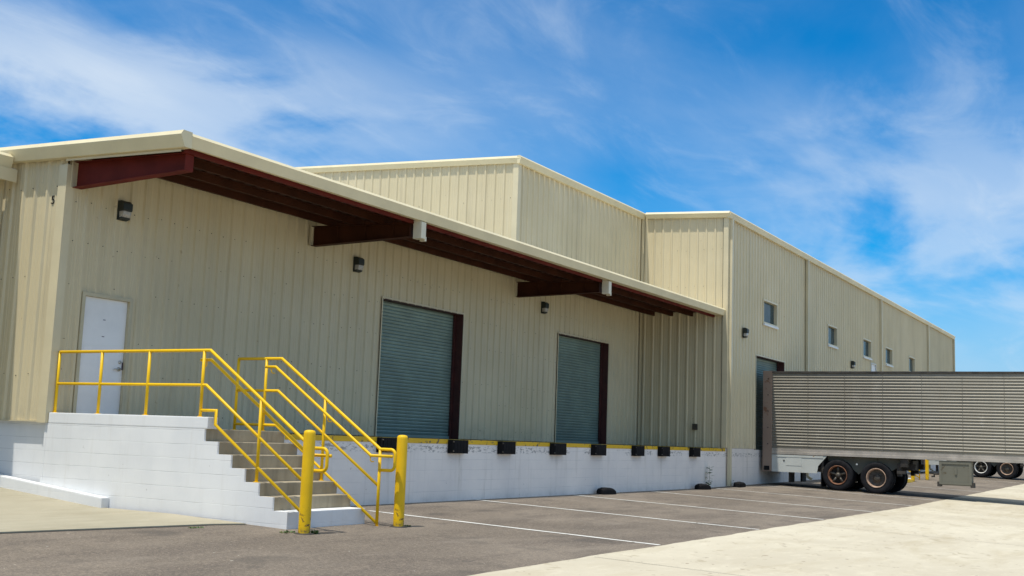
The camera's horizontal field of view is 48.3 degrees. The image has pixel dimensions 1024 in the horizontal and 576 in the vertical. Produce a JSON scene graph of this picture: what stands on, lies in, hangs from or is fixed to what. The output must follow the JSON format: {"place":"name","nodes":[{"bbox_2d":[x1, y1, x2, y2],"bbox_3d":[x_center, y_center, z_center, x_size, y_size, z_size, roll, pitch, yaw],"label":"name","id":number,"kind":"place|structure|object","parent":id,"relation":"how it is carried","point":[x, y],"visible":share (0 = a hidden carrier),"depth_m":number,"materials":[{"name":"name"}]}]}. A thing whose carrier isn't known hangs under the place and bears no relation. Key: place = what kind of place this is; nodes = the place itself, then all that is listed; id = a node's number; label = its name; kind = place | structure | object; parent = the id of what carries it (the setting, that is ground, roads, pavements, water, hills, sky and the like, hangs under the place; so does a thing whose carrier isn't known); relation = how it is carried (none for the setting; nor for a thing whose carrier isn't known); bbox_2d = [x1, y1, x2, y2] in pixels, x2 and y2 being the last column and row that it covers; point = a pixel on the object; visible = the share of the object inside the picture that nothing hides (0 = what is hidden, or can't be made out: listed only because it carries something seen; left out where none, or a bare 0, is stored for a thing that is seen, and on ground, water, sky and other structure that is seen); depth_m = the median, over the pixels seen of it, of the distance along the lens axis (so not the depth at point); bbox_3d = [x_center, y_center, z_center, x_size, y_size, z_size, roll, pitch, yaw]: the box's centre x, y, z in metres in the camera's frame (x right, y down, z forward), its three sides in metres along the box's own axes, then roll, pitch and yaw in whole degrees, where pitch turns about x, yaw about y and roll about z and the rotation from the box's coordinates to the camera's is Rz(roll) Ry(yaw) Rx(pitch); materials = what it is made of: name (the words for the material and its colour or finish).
{"place":"outdoors","nodes":[
{"label":"outdoors","id":0,"kind":"place"},
{"bbox_2d":[0,487,246,533],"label":"concrete ramp","id":1,"kind":"structure","parent":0,"point":[22,512],"depth_m":15.41,"materials":[{"name":"beige concrete"}]},
{"bbox_2d":[0,474,108,507],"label":"kerb","id":2,"kind":"structure","parent":1,"relation":"on","point":[45,490],"depth_m":17.55,"materials":[{"name":"white concrete"}]},
{"bbox_2d":[0,463,1023,575],"bbox_3d":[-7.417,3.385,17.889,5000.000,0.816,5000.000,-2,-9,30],"label":"asphalt lot","id":3,"kind":"structure","parent":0,"point":[459,538],"depth_m":15.60,"materials":[{"name":"grey asphalt"}]},
{"bbox_2d":[0,151,17,224],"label":"warehouse","id":4,"kind":"structure","parent":3,"relation":"on","point":[8,172],"depth_m":18.98,"materials":[{"name":"beige metal"}]},
{"bbox_2d":[42,412,364,528],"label":"concrete stairs","id":5,"kind":"structure","parent":3,"relation":"on","point":[183,465],"depth_m":16.66,"materials":[{"name":"white concrete"}]},
{"bbox_2d":[53,349,331,511],"bbox_3d":[-4.863,2.131,16.728,5.638,2.476,0.145,-2,-9,30],"label":"handrail","id":6,"kind":"object","parent":5,"relation":"on","point":[258,469],"visible":0.87,"depth_m":16.41,"materials":[{"name":"yellow metal"}]},
{"bbox_2d":[231,357,396,525],"bbox_3d":[-3.087,2.283,17.391,3.248,2.476,0.145,-2,-9,30],"label":"handrail","id":7,"kind":"object","parent":5,"relation":"on","point":[265,390],"visible":0.98,"depth_m":17.27,"materials":[{"name":"yellow metal"}]},
{"bbox_2d":[294,430,315,534],"bbox_3d":[-2.699,2.596,15.011,0.273,1.451,0.273,-2,-9,30],"label":"bollard","id":8,"kind":"object","parent":3,"relation":"on","point":[306,490],"visible":0.91,"depth_m":14.95,"materials":[{"name":"metal"}]},
{"bbox_2d":[389,435,407,527],"bbox_3d":[-1.636,2.873,16.718,0.273,1.431,0.273,-2,-9,30],"label":"bollard","id":9,"kind":"object","parent":3,"relation":"on","point":[400,485],"visible":0.9,"depth_m":16.66,"materials":[{"name":"metal"}]},
{"bbox_2d":[0,130,954,485],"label":"warehouse","id":10,"kind":"structure","parent":3,"relation":"on","point":[430,320],"depth_m":26.69,"materials":[{"name":"beige metal"}]},
{"bbox_2d":[71,291,133,425],"bbox_3d":[-6.850,1.213,19.037,0.110,2.195,1.050,-2,-9,30],"label":"entry door","id":11,"kind":"structure","parent":10,"relation":"in","point":[105,321],"depth_m":19.09,"materials":[{"name":"metal"}]},
{"bbox_2d":[117,200,132,221],"bbox_3d":[-6.586,-1.313,19.423,0.155,0.330,0.196,-2,-9,30],"label":"wall light","id":12,"kind":"object","parent":10,"relation":"attached to","point":[124,209],"visible":1,"depth_m":19.36,"materials":[{"name":"black metal"}]},
{"bbox_2d":[353,257,364,272],"bbox_3d":[-3.345,-0.511,24.930,0.155,0.330,0.196,-2,-9,30],"label":"wall light","id":13,"kind":"object","parent":10,"relation":"attached to","point":[358,263],"visible":1,"depth_m":24.87,"materials":[{"name":"black metal"}]},
{"bbox_2d":[375,296,464,438],"bbox_3d":[-2.259,1.967,27.099,0.346,3.148,3.440,-2,-9,30],"label":"roller door","id":14,"kind":"structure","parent":10,"relation":"in","point":[419,381],"depth_m":27.36,"materials":[{"name":"grey metal"}]},
{"bbox_2d":[541,302,548,313],"bbox_3d":[0.931,0.558,32.198,0.155,0.330,0.196,-2,-9,30],"label":"wall light","id":15,"kind":"object","parent":10,"relation":"attached to","point":[544,307],"visible":1,"depth_m":32.13,"materials":[{"name":"black metal"}]},
{"bbox_2d":[554,332,609,443],"bbox_3d":[2.001,3.070,34.336,0.346,3.172,3.440,-2,-9,30],"label":"roller door","id":16,"kind":"structure","parent":10,"relation":"in","point":[582,371],"depth_m":34.74,"materials":[{"name":"grey metal"}]},
{"bbox_2d":[692,424,697,429],"bbox_3d":[5.866,4.453,36.586,0.164,0.194,0.082,-2,-9,30],"label":"outlet box","id":17,"kind":"object","parent":10,"relation":"attached to","point":[694,426],"visible":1,"depth_m":36.56,"materials":[{"name":"black metal"}]},
{"bbox_2d":[743,328,748,337],"bbox_3d":[7.751,1.488,37.838,0.155,0.330,0.196,-2,-9,30],"label":"wall light","id":18,"kind":"object","parent":10,"relation":"attached to","point":[745,332],"visible":1,"depth_m":37.77,"materials":[{"name":"black metal"}]},
{"bbox_2d":[755,354,784,449],"bbox_3d":[8.938,4.067,40.172,0.346,3.227,3.290,-2,-9,30],"label":"roller door","id":19,"kind":"structure","parent":10,"relation":"in","point":[763,363],"depth_m":39.99,"materials":[{"name":"grey metal"}]},
{"bbox_2d":[762,299,778,329],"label":"window","id":20,"kind":"structure","parent":10,"relation":"in","point":[769,310],"depth_m":40.73,"materials":[{"name":"blue glass"}]},
{"bbox_2d":[827,324,837,348],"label":"window","id":21,"kind":"structure","parent":10,"relation":"in","point":[831,330],"depth_m":47.89,"materials":[{"name":"blue glass"}]},
{"bbox_2d":[851,361,855,368],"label":"wall light","id":22,"kind":"object","parent":10,"relation":"attached to","point":[853,363],"visible":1,"depth_m":50.07,"materials":[{"name":"black metal"}]},
{"bbox_2d":[863,338,871,360],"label":"window","id":23,"kind":"structure","parent":10,"relation":"in","point":[866,343],"depth_m":53.20,"materials":[{"name":"blue glass"}]},
{"bbox_2d":[871,363,875,370],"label":"entry door","id":24,"kind":"structure","parent":10,"relation":"in","point":[873,366],"depth_m":53.89,"materials":[{"name":"white metal"}]},
{"bbox_2d":[885,346,893,367],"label":"window","id":25,"kind":"structure","parent":10,"relation":"in","point":[888,351],"depth_m":57.14,"materials":[{"name":"blue glass"}]},
{"bbox_2d":[908,356,914,370],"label":"window","id":26,"kind":"structure","parent":10,"relation":"in","point":[911,360],"depth_m":61.92,"materials":[{"name":"blue glass"}]},
{"bbox_2d":[284,434,724,505],"bbox_3d":[0.086,4.476,27.684,3.026,1.500,21.161,-2,-9,30],"label":"loading dock","id":27,"kind":"object","parent":3,"relation":"on","point":[436,471],"visible":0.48,"depth_m":24.45,"materials":[{"name":"concrete"}]},
{"bbox_2d":[376,437,396,452],"bbox_3d":[-2.223,2.848,20.697,0.127,0.268,0.600,-2,-9,30],"label":"dock bumper","id":28,"kind":"object","parent":27,"relation":"attached to","point":[382,442],"visible":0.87,"depth_m":20.55,"materials":[{"name":"black rubber"}]},
{"bbox_2d":[448,440,468,453],"bbox_3d":[-1.056,3.153,22.679,0.127,0.268,0.600,-2,-9,30],"label":"dock bumper","id":29,"kind":"object","parent":27,"relation":"attached to","point":[457,446],"visible":1,"depth_m":22.55,"materials":[{"name":"black rubber"}]},
{"bbox_2d":[497,441,515,453],"bbox_3d":[-0.101,3.403,24.302,0.127,0.268,0.600,-2,-9,30],"label":"dock bumper","id":30,"kind":"object","parent":27,"relation":"attached to","point":[504,447],"visible":1,"depth_m":24.16,"materials":[{"name":"black rubber"}]},
{"bbox_2d":[549,443,566,454],"bbox_3d":[1.076,3.711,26.301,0.127,0.268,0.640,-2,-9,30],"label":"dock bumper","id":31,"kind":"object","parent":27,"relation":"attached to","point":[557,448],"visible":1,"depth_m":26.16,"materials":[{"name":"black rubber"}]},
{"bbox_2d":[591,444,606,455],"bbox_3d":[2.150,3.991,28.125,0.127,0.268,0.670,-2,-9,30],"label":"dock bumper","id":32,"kind":"object","parent":27,"relation":"attached to","point":[596,449],"visible":1,"depth_m":27.96,"materials":[{"name":"black rubber"}]},
{"bbox_2d":[631,446,644,455],"bbox_3d":[3.344,4.304,30.154,0.127,0.268,0.620,-2,-9,30],"label":"dock bumper","id":33,"kind":"object","parent":27,"relation":"attached to","point":[638,450],"visible":1,"depth_m":30.00,"materials":[{"name":"black rubber"}]},
{"bbox_2d":[658,446,669,456],"bbox_3d":[4.227,4.535,31.653,0.127,0.268,0.650,-2,-9,30],"label":"dock bumper","id":34,"kind":"object","parent":27,"relation":"attached to","point":[663,451],"visible":1,"depth_m":31.46,"materials":[{"name":"black rubber"}]},
{"bbox_2d":[689,447,700,456],"bbox_3d":[5.404,4.842,33.652,0.127,0.268,0.650,-2,-9,30],"label":"dock bumper","id":35,"kind":"object","parent":27,"relation":"attached to","point":[694,452],"visible":1,"depth_m":33.45,"materials":[{"name":"black rubber"}]},
{"bbox_2d":[596,487,615,494],"bbox_3d":[2.325,4.989,28.062,0.260,0.177,0.620,-3,-9,36],"label":"wheel chock","id":36,"kind":"object","parent":3,"relation":"on","point":[605,491],"visible":0.98,"depth_m":27.86,"materials":[{"name":"black rubber"}]},
{"bbox_2d":[694,483,710,489],"bbox_3d":[5.605,5.830,33.516,0.260,0.183,0.660,-4,-10,38],"label":"wheel chock","id":37,"kind":"object","parent":3,"relation":"on","point":[700,486],"visible":0.98,"depth_m":33.31,"materials":[{"name":"black rubber"}]},
{"bbox_2d":[706,466,715,484],"bbox_3d":[5.942,5.711,34.468,0.323,0.662,0.401,-2,-9,30],"label":"sapling","id":38,"kind":"object","parent":3,"relation":"on","point":[709,472],"visible":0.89,"depth_m":34.47,"materials":[{"name":"plant"}]},
{"bbox_2d":[733,482,745,487],"bbox_3d":[7.214,6.224,36.172,0.260,0.180,0.800,-2,-8,26],"label":"wheel chock","id":39,"kind":"object","parent":3,"relation":"on","point":[739,484],"visible":0.98,"depth_m":35.85,"materials":[{"name":"black rubber"}]},
{"bbox_2d":[762,371,1023,493],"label":"semi trailer","id":40,"kind":"object","parent":3,"relation":"on","point":[877,432],"visible":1,"depth_m":36.96,"materials":[{"name":"metal"}]},
{"bbox_2d":[925,460,928,479],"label":"bollard","id":41,"kind":"object","parent":3,"relation":"on","point":[926,469],"visible":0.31,"depth_m":51.21,"materials":[{"name":"metal"}]},
{"bbox_2d":[923,459,1023,478],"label":"semi trailer","id":42,"kind":"object","parent":3,"relation":"on","point":[1001,469],"visible":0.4,"depth_m":59.02,"materials":[{"name":"rubber"}]},
{"bbox_2d":[0,0,1023,371],"label":"sky","id":43,"kind":"structure","parent":0,"point":[882,141],"materials":[{"name":"blue"}]},
{"bbox_2d":[470,484,1023,575],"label":"concrete apron","id":44,"kind":"object","parent":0,"point":[980,534],"visible":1,"depth_m":17.34,"materials":[{"name":"beige concrete"}]}
]}

